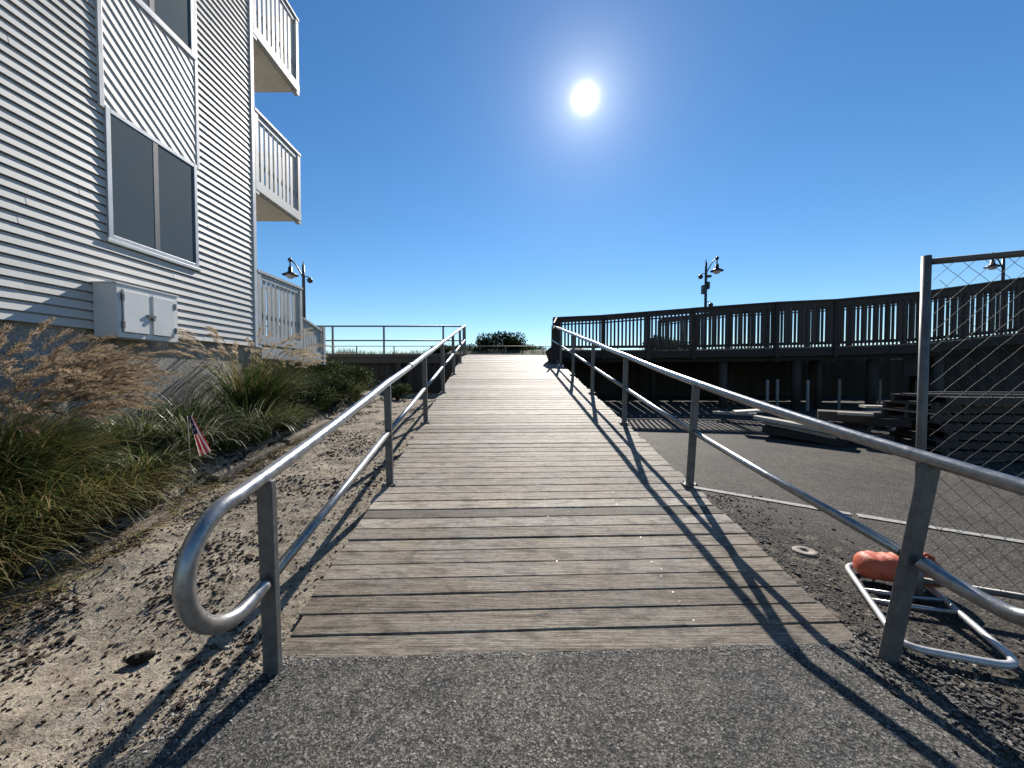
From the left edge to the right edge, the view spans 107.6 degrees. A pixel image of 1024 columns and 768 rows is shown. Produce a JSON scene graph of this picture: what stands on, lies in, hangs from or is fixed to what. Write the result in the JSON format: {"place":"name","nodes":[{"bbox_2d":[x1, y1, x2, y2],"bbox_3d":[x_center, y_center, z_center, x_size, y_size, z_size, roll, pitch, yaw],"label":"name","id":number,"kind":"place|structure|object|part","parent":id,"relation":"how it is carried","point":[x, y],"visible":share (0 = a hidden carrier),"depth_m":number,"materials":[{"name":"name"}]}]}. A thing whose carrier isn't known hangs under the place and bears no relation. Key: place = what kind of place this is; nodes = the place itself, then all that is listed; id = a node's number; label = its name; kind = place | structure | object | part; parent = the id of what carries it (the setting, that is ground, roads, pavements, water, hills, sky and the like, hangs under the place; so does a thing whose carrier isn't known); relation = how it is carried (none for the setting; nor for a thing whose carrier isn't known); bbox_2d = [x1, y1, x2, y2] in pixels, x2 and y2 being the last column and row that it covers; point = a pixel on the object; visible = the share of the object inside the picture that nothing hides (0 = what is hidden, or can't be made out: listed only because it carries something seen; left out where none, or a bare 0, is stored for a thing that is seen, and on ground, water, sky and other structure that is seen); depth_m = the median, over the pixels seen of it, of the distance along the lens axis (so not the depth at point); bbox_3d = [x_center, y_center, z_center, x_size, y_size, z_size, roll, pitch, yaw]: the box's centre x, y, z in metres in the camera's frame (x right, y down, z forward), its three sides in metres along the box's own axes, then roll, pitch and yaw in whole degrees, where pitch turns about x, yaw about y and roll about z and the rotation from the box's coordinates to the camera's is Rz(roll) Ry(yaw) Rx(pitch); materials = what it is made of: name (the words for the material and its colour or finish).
{"place":"outdoors","nodes":[
{"label":"outdoors","id":0,"kind":"place"},
{"bbox_2d":[0,380,438,767],"bbox_3d":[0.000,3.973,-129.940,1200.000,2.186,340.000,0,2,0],"label":"ground","id":1,"kind":"structure","parent":0,"point":[55,727],"depth_m":2.44,"materials":[{"name":"beige sand"}]},
{"bbox_2d":[0,591,30,605],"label":"edging timber","id":2,"kind":"object","parent":1,"relation":"on","point":[17,598],"visible":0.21,"depth_m":2.52,"materials":[{"name":"wood"}]},
{"bbox_2d":[0,501,67,593],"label":"grass","id":3,"kind":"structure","parent":1,"relation":"on","point":[18,556],"depth_m":2.46,"materials":[{"name":"green plant"}]},
{"bbox_2d":[0,387,101,558],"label":"ornamental grass","id":4,"kind":"object","parent":1,"relation":"on","point":[19,419],"depth_m":2.62,"materials":[{"name":"green plant"}]},
{"bbox_2d":[0,493,115,593],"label":"grass","id":5,"kind":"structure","parent":1,"relation":"on","point":[18,565],"depth_m":2.54,"materials":[{"name":"green plant"}]},
{"bbox_2d":[0,348,164,487],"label":"ornamental grass","id":6,"kind":"object","parent":1,"relation":"on","point":[77,398],"depth_m":3.44,"materials":[{"name":"green plant"}]},
{"bbox_2d":[0,443,175,554],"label":"grass","id":7,"kind":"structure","parent":1,"relation":"on","point":[74,515],"depth_m":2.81,"materials":[{"name":"green plant"}]},
{"bbox_2d":[0,315,185,523],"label":"ornamental grass","id":8,"kind":"object","parent":1,"relation":"on","point":[11,442],"depth_m":2.94,"materials":[{"name":"plant"}]},
{"bbox_2d":[32,444,215,515],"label":"grass","id":9,"kind":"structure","parent":1,"relation":"on","point":[137,507],"depth_m":3.43,"materials":[{"name":"green plant"}]},
{"bbox_2d":[42,394,230,456],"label":"grass","id":10,"kind":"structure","parent":1,"relation":"on","point":[138,430],"depth_m":4.12,"materials":[{"name":"green plant"}]},
{"bbox_2d":[80,498,193,559],"bbox_3d":[-3.330,1.350,3.537,0.139,0.404,1.320,0,2,-6],"label":"edging timber","id":11,"kind":"object","parent":1,"relation":"on","point":[149,520],"visible":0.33,"depth_m":3.30,"materials":[{"name":"wood"}]},
{"bbox_2d":[64,431,210,486],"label":"grass","id":12,"kind":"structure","parent":1,"relation":"on","point":[167,452],"depth_m":3.75,"materials":[{"name":"green plant"}]},
{"bbox_2d":[125,650,155,664],"bbox_3d":[-1.999,1.474,2.019,0.124,0.057,0.071,-1,2,-41],"label":"bark lump","id":13,"kind":"object","parent":1,"relation":"on","point":[142,657],"visible":1,"depth_m":2.00,"materials":[{"name":"brown wood"}]},
{"bbox_2d":[0,0,325,440],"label":"apartment building","id":14,"kind":"structure","parent":1,"relation":"on","point":[131,148],"depth_m":5.09,"materials":[{"name":"white plastic"}]},
{"bbox_2d":[91,281,178,341],"bbox_3d":[-4.774,-0.893,4.818,0.328,0.648,0.830,0,2,0],"label":"utility cabinet","id":15,"kind":"object","parent":14,"relation":"attached to","point":[121,310],"visible":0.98,"depth_m":4.60,"materials":[{"name":"metal"}]},
{"bbox_3d":[-4.640,-0.879,4.624,0.024,0.500,0.329,0,2,0],"label":"door","id":16,"kind":"part","parent":15,"relation":"part of","materials":[{"name":"paint"}]},
{"bbox_3d":[-4.640,-0.889,5.013,0.024,0.500,0.329,0,2,0],"label":"door","id":17,"kind":"part","parent":15,"relation":"part of","materials":[{"name":"paint"}]},
{"bbox_2d":[103,105,200,271],"bbox_3d":[-4.926,-2.572,5.213,0.040,1.635,1.360,0,2,0],"label":"window","id":18,"kind":"structure","parent":14,"relation":"in","point":[151,189],"depth_m":5.08,"materials":[{"name":"metal"}]},
{"bbox_2d":[133,0,195,60],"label":"window","id":19,"kind":"structure","parent":14,"relation":"in","point":[175,17],"depth_m":5.50,"materials":[{"name":"metal"}]},
{"bbox_2d":[0,403,362,638],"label":"dead thatch","id":20,"kind":"object","parent":1,"relation":"on","point":[75,560],"visible":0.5,"depth_m":3.00,"materials":[{"name":"brown plant"}]},
{"bbox_2d":[104,401,260,460],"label":"grass","id":21,"kind":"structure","parent":1,"relation":"on","point":[209,435],"depth_m":4.37,"materials":[{"name":"green plant"}]},
{"bbox_2d":[115,385,249,426],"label":"grass","id":22,"kind":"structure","parent":1,"relation":"on","point":[204,408],"depth_m":4.97,"materials":[{"name":"green plant"}]},
{"bbox_2d":[186,416,210,490],"bbox_3d":[-3.341,0.765,4.002,0.227,0.850,0.056,0,2,0],"label":"flag","id":23,"kind":"object","parent":1,"relation":"on","point":[201,442],"visible":1,"depth_m":3.99,"materials":[{"name":"fabric"}]},
{"bbox_2d":[0,395,429,767],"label":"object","id":24,"kind":"object","parent":1,"relation":"on","point":[25,650],"visible":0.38,"depth_m":2.47,"materials":[{"name":"beige sand"}]},
{"bbox_2d":[202,418,263,450],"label":"grass","id":25,"kind":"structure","parent":1,"relation":"on","point":[226,445],"depth_m":4.86,"materials":[{"name":"green plant"}]},
{"bbox_2d":[152,325,334,417],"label":"ornamental grass","id":26,"kind":"object","parent":1,"relation":"on","point":[256,385],"depth_m":5.81,"materials":[{"name":"plant"}]},
{"bbox_2d":[209,443,285,482],"bbox_3d":[-3.410,1.072,4.930,0.140,0.366,1.302,0,2,-1],"label":"edging timber","id":27,"kind":"object","parent":1,"relation":"on","point":[246,462],"visible":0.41,"depth_m":4.71,"materials":[{"name":"brown wood"}]},
{"bbox_2d":[189,390,312,442],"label":"grass","id":28,"kind":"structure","parent":1,"relation":"on","point":[266,422],"depth_m":5.22,"materials":[{"name":"green plant"}]},
{"bbox_2d":[239,349,331,396],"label":"ornamental grass","id":29,"kind":"object","parent":1,"relation":"on","point":[301,386],"depth_m":7.42,"materials":[{"name":"plant"}]},
{"bbox_2d":[256,400,321,430],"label":"grass","id":30,"kind":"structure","parent":1,"relation":"on","point":[297,424],"depth_m":6.02,"materials":[{"name":"green plant"}]},
{"bbox_2d":[282,419,330,444],"bbox_3d":[-3.482,0.872,6.450,0.140,0.348,1.565,0,2,-4],"label":"edging timber","id":31,"kind":"object","parent":1,"relation":"on","point":[301,433],"visible":0.43,"depth_m":6.22,"materials":[{"name":"brown wood"}]},
{"bbox_2d":[280,382,337,415],"bbox_3d":[-3.914,0.314,6.980,1.182,0.692,0.964,0,2,0],"label":"shrub","id":32,"kind":"object","parent":1,"relation":"on","point":[321,394],"visible":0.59,"depth_m":6.99,"materials":[{"name":"green plant"}]},
{"bbox_2d":[285,358,341,381],"bbox_3d":[-5.663,-0.368,10.817,1.799,0.940,1.250,1,2,19],"label":"shrub","id":33,"kind":"object","parent":1,"relation":"on","point":[320,366],"visible":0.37,"depth_m":10.53,"materials":[{"name":"green plant"}]},
{"bbox_2d":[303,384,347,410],"bbox_3d":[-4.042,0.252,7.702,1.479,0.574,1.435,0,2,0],"label":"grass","id":34,"kind":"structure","parent":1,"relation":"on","point":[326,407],"depth_m":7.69,"materials":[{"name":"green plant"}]},
{"bbox_2d":[298,370,364,405],"bbox_3d":[-4.027,0.079,8.424,1.369,0.873,1.334,0,2,0],"label":"shrub","id":35,"kind":"object","parent":1,"relation":"on","point":[343,384],"visible":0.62,"depth_m":8.21,"materials":[{"name":"green plant"}]},
{"bbox_2d":[327,410,344,420],"bbox_3d":[-3.644,0.702,8.272,0.139,0.327,1.924,0,2,-6],"label":"edging timber","id":36,"kind":"object","parent":1,"relation":"on","point":[331,418],"visible":0.12,"depth_m":7.52,"materials":[{"name":"wood"}]},
{"bbox_2d":[320,358,379,395],"bbox_3d":[-4.377,-0.113,10.170,1.708,1.148,1.210,0,2,0],"label":"shrub","id":37,"kind":"object","parent":1,"relation":"on","point":[361,372],"visible":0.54,"depth_m":10.00,"materials":[{"name":"green plant"}]},
{"bbox_2d":[335,377,375,401],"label":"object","id":38,"kind":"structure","parent":1,"relation":"on","point":[359,394],"depth_m":9.24,"materials":[{"name":"green plant"}]},
{"bbox_2d":[364,396,383,407],"bbox_3d":[-3.880,0.552,10.418,0.139,0.318,2.231,0,2,-7],"label":"edging timber","id":39,"kind":"object","parent":1,"relation":"on","point":[377,399],"visible":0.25,"depth_m":10.65,"materials":[{"name":"beige wood"}]},
{"bbox_2d":[391,383,412,399],"bbox_3d":[-3.475,0.249,11.521,0.889,0.592,0.824,0,2,0],"label":"shrub","id":40,"kind":"object","parent":1,"relation":"on","point":[400,389],"visible":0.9,"depth_m":11.39,"materials":[{"name":"green plant"}]},
{"bbox_2d":[9,493,1023,767],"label":"gravel","id":41,"kind":"structure","parent":1,"relation":"on","point":[935,675],"depth_m":1.87,"materials":[{"name":"grey gravel"}]},
{"bbox_2d":[282,355,859,657],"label":"boardwalk ramp","id":42,"kind":"structure","parent":1,"relation":"on","point":[533,503],"depth_m":2.91,"materials":[{"name":"brown wood"}]},
{"bbox_2d":[172,325,465,674],"bbox_3d":[-1.453,-0.288,7.595,0.177,3.432,12.436,0,2,-2],"label":"handrail","id":43,"kind":"object","parent":42,"relation":"attached to","point":[194,615],"visible":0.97,"depth_m":1.91,"materials":[{"name":"metal"}]},
{"bbox_2d":[545,344,556,362],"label":"toe board","id":44,"kind":"object","parent":42,"relation":"on","point":[550,352],"visible":1,"depth_m":11.92,"materials":[{"name":"grey wood"}]},
{"bbox_2d":[551,325,1023,662],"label":"handrail","id":45,"kind":"object","parent":42,"relation":"attached to","point":[912,562],"visible":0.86,"depth_m":2.02,"materials":[{"name":"metal"}]},
{"bbox_2d":[251,354,902,393],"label":"boardwalk","id":46,"kind":"structure","parent":1,"relation":"on","point":[385,366],"depth_m":13.98,"materials":[{"name":"brown wood"}]},
{"bbox_2d":[282,257,312,321],"bbox_3d":[-8.796,-3.166,15.421,1.220,4.068,0.611,0,2,0],"label":"street lamp","id":47,"kind":"object","parent":46,"relation":"on","point":[289,274],"visible":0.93,"depth_m":15.35,"materials":[{"name":"grey metal"}]},
{"bbox_2d":[266,325,463,354],"bbox_3d":[-7.150,-1.631,13.912,10.760,1.080,0.057,0,2,0],"label":"metal railing","id":48,"kind":"object","parent":46,"relation":"on","point":[383,326],"visible":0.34,"depth_m":13.88,"materials":[{"name":"grey metal"}]},
{"bbox_2d":[698,256,723,348],"bbox_3d":[9.788,-3.755,18.506,1.220,5.081,0.611,0,2,0],"label":"street lamp","id":49,"kind":"object","parent":46,"relation":"on","point":[705,287],"visible":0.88,"depth_m":18.42,"materials":[{"name":"black metal"}]},
{"bbox_2d":[983,252,1004,334],"bbox_3d":[24.080,-3.890,18.703,0.980,5.340,0.611,0,2,0],"label":"street lamp","id":50,"kind":"object","parent":46,"relation":"on","point":[994,264],"visible":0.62,"depth_m":18.63,"materials":[{"name":"black metal"}]},
{"bbox_2d":[765,379,768,402],"bbox_3d":[8.312,0.392,12.215,0.090,1.090,0.086,0,2,0],"label":"short post","id":51,"kind":"object","parent":1,"relation":"on","point":[767,392],"visible":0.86,"depth_m":12.18,"materials":[{"name":"grey metal"}]},
{"bbox_2d":[775,379,778,406],"bbox_3d":[8.921,0.367,12.614,0.090,1.090,0.086,0,2,0],"label":"short post","id":52,"kind":"object","parent":1,"relation":"on","point":[777,394],"visible":0.86,"depth_m":12.58,"materials":[{"name":"grey metal"}]},
{"bbox_2d":[806,380,809,410],"bbox_3d":[9.630,0.392,12.215,0.090,1.090,0.086,0,2,0],"label":"short post","id":53,"kind":"object","parent":1,"relation":"on","point":[807,393],"visible":0.86,"depth_m":12.18,"materials":[{"name":"grey metal"}]},
{"bbox_2d":[837,379,840,409],"bbox_3d":[11.004,0.367,12.614,0.090,1.090,0.086,0,2,0],"label":"short post","id":54,"kind":"object","parent":1,"relation":"on","point":[839,396],"visible":0.86,"depth_m":12.58,"materials":[{"name":"grey metal"}]},
{"bbox_2d":[877,379,881,404],"bbox_3d":[12.365,0.367,12.614,0.090,1.090,0.086,0,2,0],"label":"short post","id":55,"kind":"object","parent":1,"relation":"on","point":[879,390],"visible":0.86,"depth_m":12.58,"materials":[{"name":"grey metal"}]},
{"bbox_2d":[251,343,830,353],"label":"dune","id":56,"kind":"structure","parent":0,"point":[510,351],"depth_m":28.45,"materials":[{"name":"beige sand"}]},
{"bbox_2d":[429,343,450,353],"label":"shrub","id":57,"kind":"object","parent":56,"relation":"on","point":[446,349],"visible":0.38,"depth_m":28.38,"materials":[{"name":"green plant"}]},
{"bbox_2d":[449,343,481,350],"bbox_3d":[-3.624,-2.552,30.224,4.415,1.548,3.151,0,2,10],"label":"shrub","id":58,"kind":"object","parent":56,"relation":"on","point":[473,349],"visible":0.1,"depth_m":29.26,"materials":[{"name":"green plant"}]},
{"bbox_2d":[475,330,527,350],"bbox_3d":[-0.886,-2.957,29.902,4.326,2.496,3.576,0,2,0],"label":"shrub","id":59,"kind":"object","parent":56,"relation":"on","point":[508,340],"visible":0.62,"depth_m":29.07,"materials":[{"name":"green plant"}]},
{"bbox_2d":[509,344,545,350],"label":"shrub","id":60,"kind":"object","parent":56,"relation":"on","point":[518,348],"visible":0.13,"depth_m":29.31,"materials":[{"name":"green plant"}]},
{"bbox_2d":[639,335,688,349],"bbox_3d":[12.005,-2.868,28.988,4.422,1.823,3.342,0,2,0],"label":"shrub","id":61,"kind":"object","parent":56,"relation":"on","point":[664,344],"visible":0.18,"depth_m":28.06,"materials":[{"name":"green plant"}]},
{"bbox_2d":[104,643,1023,767],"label":"path","id":62,"kind":"structure","parent":0,"point":[801,707],"depth_m":1.69,"materials":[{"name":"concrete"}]},
{"bbox_2d":[254,0,1023,353],"label":"sky","id":63,"kind":"structure","parent":0,"point":[484,166],"materials":[{"name":"blue"}]},
{"bbox_2d":[597,396,1023,605],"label":"parking lot","id":64,"kind":"structure","parent":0,"point":[853,478],"depth_m":5.09,"materials":[{"name":"grey asphalt"}]},
{"bbox_2d":[713,411,756,415],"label":"lumber board","id":65,"kind":"object","parent":64,"relation":"on","point":[731,413],"visible":0.8,"depth_m":10.05,"materials":[{"name":"grey wood"}]},
{"bbox_2d":[552,277,1023,409],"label":"wooden walkway","id":66,"kind":"structure","parent":64,"relation":"on","point":[744,371],"depth_m":13.39,"materials":[{"name":"brown wood"}]},
{"bbox_2d":[762,425,850,447],"bbox_3d":[6.050,1.054,7.756,0.500,0.279,1.397,-1,2,-41],"label":"lumber board","id":67,"kind":"object","parent":64,"relation":"on","point":[837,442],"visible":0.79,"depth_m":7.55,"materials":[{"name":"wood"}]},
{"bbox_2d":[763,421,838,438],"bbox_3d":[5.925,0.929,7.737,0.240,0.229,1.242,-1,2,-37],"label":"lumber board","id":68,"kind":"object","parent":67,"relation":"on","point":[804,430],"visible":0.79,"depth_m":7.59,"materials":[{"name":"grey wood"}]},
{"bbox_2d":[753,415,824,432],"bbox_3d":[5.880,0.839,7.750,0.300,0.259,1.507,-1,2,-40],"label":"lumber board","id":69,"kind":"object","parent":68,"relation":"on","point":[777,421],"visible":0.57,"depth_m":7.86,"materials":[{"name":"grey wood"}]},
{"bbox_2d":[733,409,763,413],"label":"lumber board","id":70,"kind":"object","parent":69,"relation":"on","point":[747,411],"visible":0.92,"depth_m":8.57,"materials":[{"name":"beige wood"}]},
{"bbox_2d":[777,417,892,429],"bbox_3d":[7.850,0.954,9.279,0.300,0.080,2.195,-1,2,-30],"label":"lumber board","id":71,"kind":"object","parent":64,"relation":"on","point":[875,427],"visible":0.2,"depth_m":8.87,"materials":[{"name":"grey wood"}]},
{"bbox_2d":[694,486,1023,542],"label":"painted line","id":72,"kind":"object","parent":64,"relation":"on","point":[899,521],"visible":0.75,"depth_m":3.94,"materials":[{"name":"white paint"}]},
{"bbox_2d":[869,434,893,441],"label":"lumber board","id":73,"kind":"object","parent":64,"relation":"on","point":[889,438],"visible":0.13,"depth_m":6.89,"materials":[{"name":"wood"}]},
{"bbox_2d":[847,424,874,433],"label":"lumber board","id":74,"kind":"object","parent":73,"relation":"on","point":[866,429],"visible":0.38,"depth_m":7.53,"materials":[{"name":"grey wood"}]},
{"bbox_2d":[817,409,891,422],"bbox_3d":[7.150,0.683,7.871,1.140,0.200,0.500,1,2,38],"label":"lumber board","id":75,"kind":"object","parent":74,"relation":"on","point":[828,415],"visible":0.75,"depth_m":7.81,"materials":[{"name":"grey wood"}]},
{"bbox_2d":[837,411,873,415],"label":"lumber board","id":76,"kind":"object","parent":75,"relation":"on","point":[855,413],"visible":1,"depth_m":7.49,"materials":[{"name":"beige wood"}]},
{"bbox_2d":[861,408,881,411],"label":"lumber board","id":77,"kind":"object","parent":75,"relation":"on","point":[874,410],"visible":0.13,"depth_m":8.16,"materials":[{"name":"wood"}]},
{"bbox_2d":[859,405,904,407],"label":"lumber board","id":78,"kind":"object","parent":75,"relation":"on","point":[871,406],"visible":0.55,"depth_m":7.61,"materials":[{"name":"beige wood"}]},
{"bbox_2d":[843,418,914,426],"bbox_3d":[7.299,0.756,7.430,0.300,0.150,1.200,0,-4,-10],"label":"lumber board","id":79,"kind":"object","parent":74,"relation":"on","point":[892,422],"visible":0.75,"depth_m":7.22,"materials":[{"name":"wood"}]},
{"bbox_2d":[928,450,958,459],"bbox_3d":[7.400,1.205,6.535,0.160,0.045,1.300,1,2,35],"label":"lumber board","id":80,"kind":"object","parent":64,"relation":"on","point":[937,452],"visible":0.27,"depth_m":6.40,"materials":[{"name":"wood"}]},
{"bbox_2d":[894,440,1023,460],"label":"pallet","id":81,"kind":"object","parent":64,"relation":"on","point":[985,454],"visible":0.25,"depth_m":6.13,"materials":[{"name":"wood"}]},
{"bbox_2d":[889,431,1023,450],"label":"pallet","id":82,"kind":"object","parent":81,"relation":"on","point":[977,444],"visible":0.4,"depth_m":6.24,"materials":[{"name":"wood"}]},
{"bbox_2d":[896,427,1023,441],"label":"pallet","id":83,"kind":"object","parent":82,"relation":"on","point":[985,436],"visible":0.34,"depth_m":6.25,"materials":[{"name":"wood"}]},
{"bbox_2d":[892,417,1023,432],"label":"pallet","id":84,"kind":"object","parent":83,"relation":"on","point":[951,427],"visible":0.34,"depth_m":6.20,"materials":[{"name":"wood"}]},
{"bbox_2d":[881,408,1023,424],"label":"pallet","id":85,"kind":"object","parent":84,"relation":"on","point":[967,417],"visible":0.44,"depth_m":6.26,"materials":[{"name":"wood"}]},
{"bbox_2d":[882,401,1023,414],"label":"pallet","id":86,"kind":"object","parent":85,"relation":"on","point":[1000,409],"visible":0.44,"depth_m":6.28,"materials":[{"name":"wood"}]},
{"bbox_2d":[890,394,1023,405],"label":"pallet","id":87,"kind":"object","parent":86,"relation":"on","point":[964,400],"visible":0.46,"depth_m":6.09,"materials":[{"name":"wood"}]},
{"bbox_2d":[900,393,1023,396],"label":"lumber board","id":88,"kind":"object","parent":87,"relation":"on","point":[949,394],"visible":0.76,"depth_m":6.34,"materials":[{"name":"wood"}]},
{"bbox_2d":[959,458,1011,463],"bbox_3d":[7.700,1.234,6.085,1.700,0.045,0.160,0,2,-12],"label":"lumber board","id":89,"kind":"object","parent":64,"relation":"on","point":[974,460],"visible":0.49,"depth_m":6.00,"materials":[{"name":"wood"}]},
{"bbox_2d":[708,499,1023,741],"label":"dirt verge","id":90,"kind":"structure","parent":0,"point":[1004,629],"depth_m":2.45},
{"bbox_2d":[792,546,818,556],"bbox_3d":[2.530,1.450,3.240,0.184,0.032,0.184,0,2,0],"label":"drain cap","id":91,"kind":"object","parent":90,"relation":"on","point":[809,553],"visible":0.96,"depth_m":3.22,"materials":[{"name":"white plastic"}]},
{"bbox_2d":[845,563,1018,668],"bbox_3d":[2.583,1.320,2.443,0.513,0.270,1.083,1,2,24],"label":"fence stand","id":92,"kind":"object","parent":90,"relation":"on","point":[1011,662],"visible":0.59,"depth_m":2.28,"materials":[{"name":"metal"}]},
{"bbox_2d":[853,550,942,587],"bbox_3d":[2.801,1.306,2.728,0.489,0.220,0.237,1,2,23],"label":"sandbag","id":93,"kind":"object","parent":92,"relation":"on","point":[882,566],"visible":0.56,"depth_m":2.70,"materials":[{"name":"orange fabric"}]},
{"bbox_2d":[914,250,1023,600],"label":"chain link panel","id":94,"kind":"object","parent":92,"relation":"on","point":[928,262],"visible":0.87,"depth_m":2.45,"materials":[{"name":"metal"}]},
{"bbox_2d":[928,392,1023,393],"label":"lumber board","id":95,"kind":"object","parent":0,"point":[980,392],"visible":0.51,"depth_m":6.69,"materials":[{"name":"wood"}]}
]}

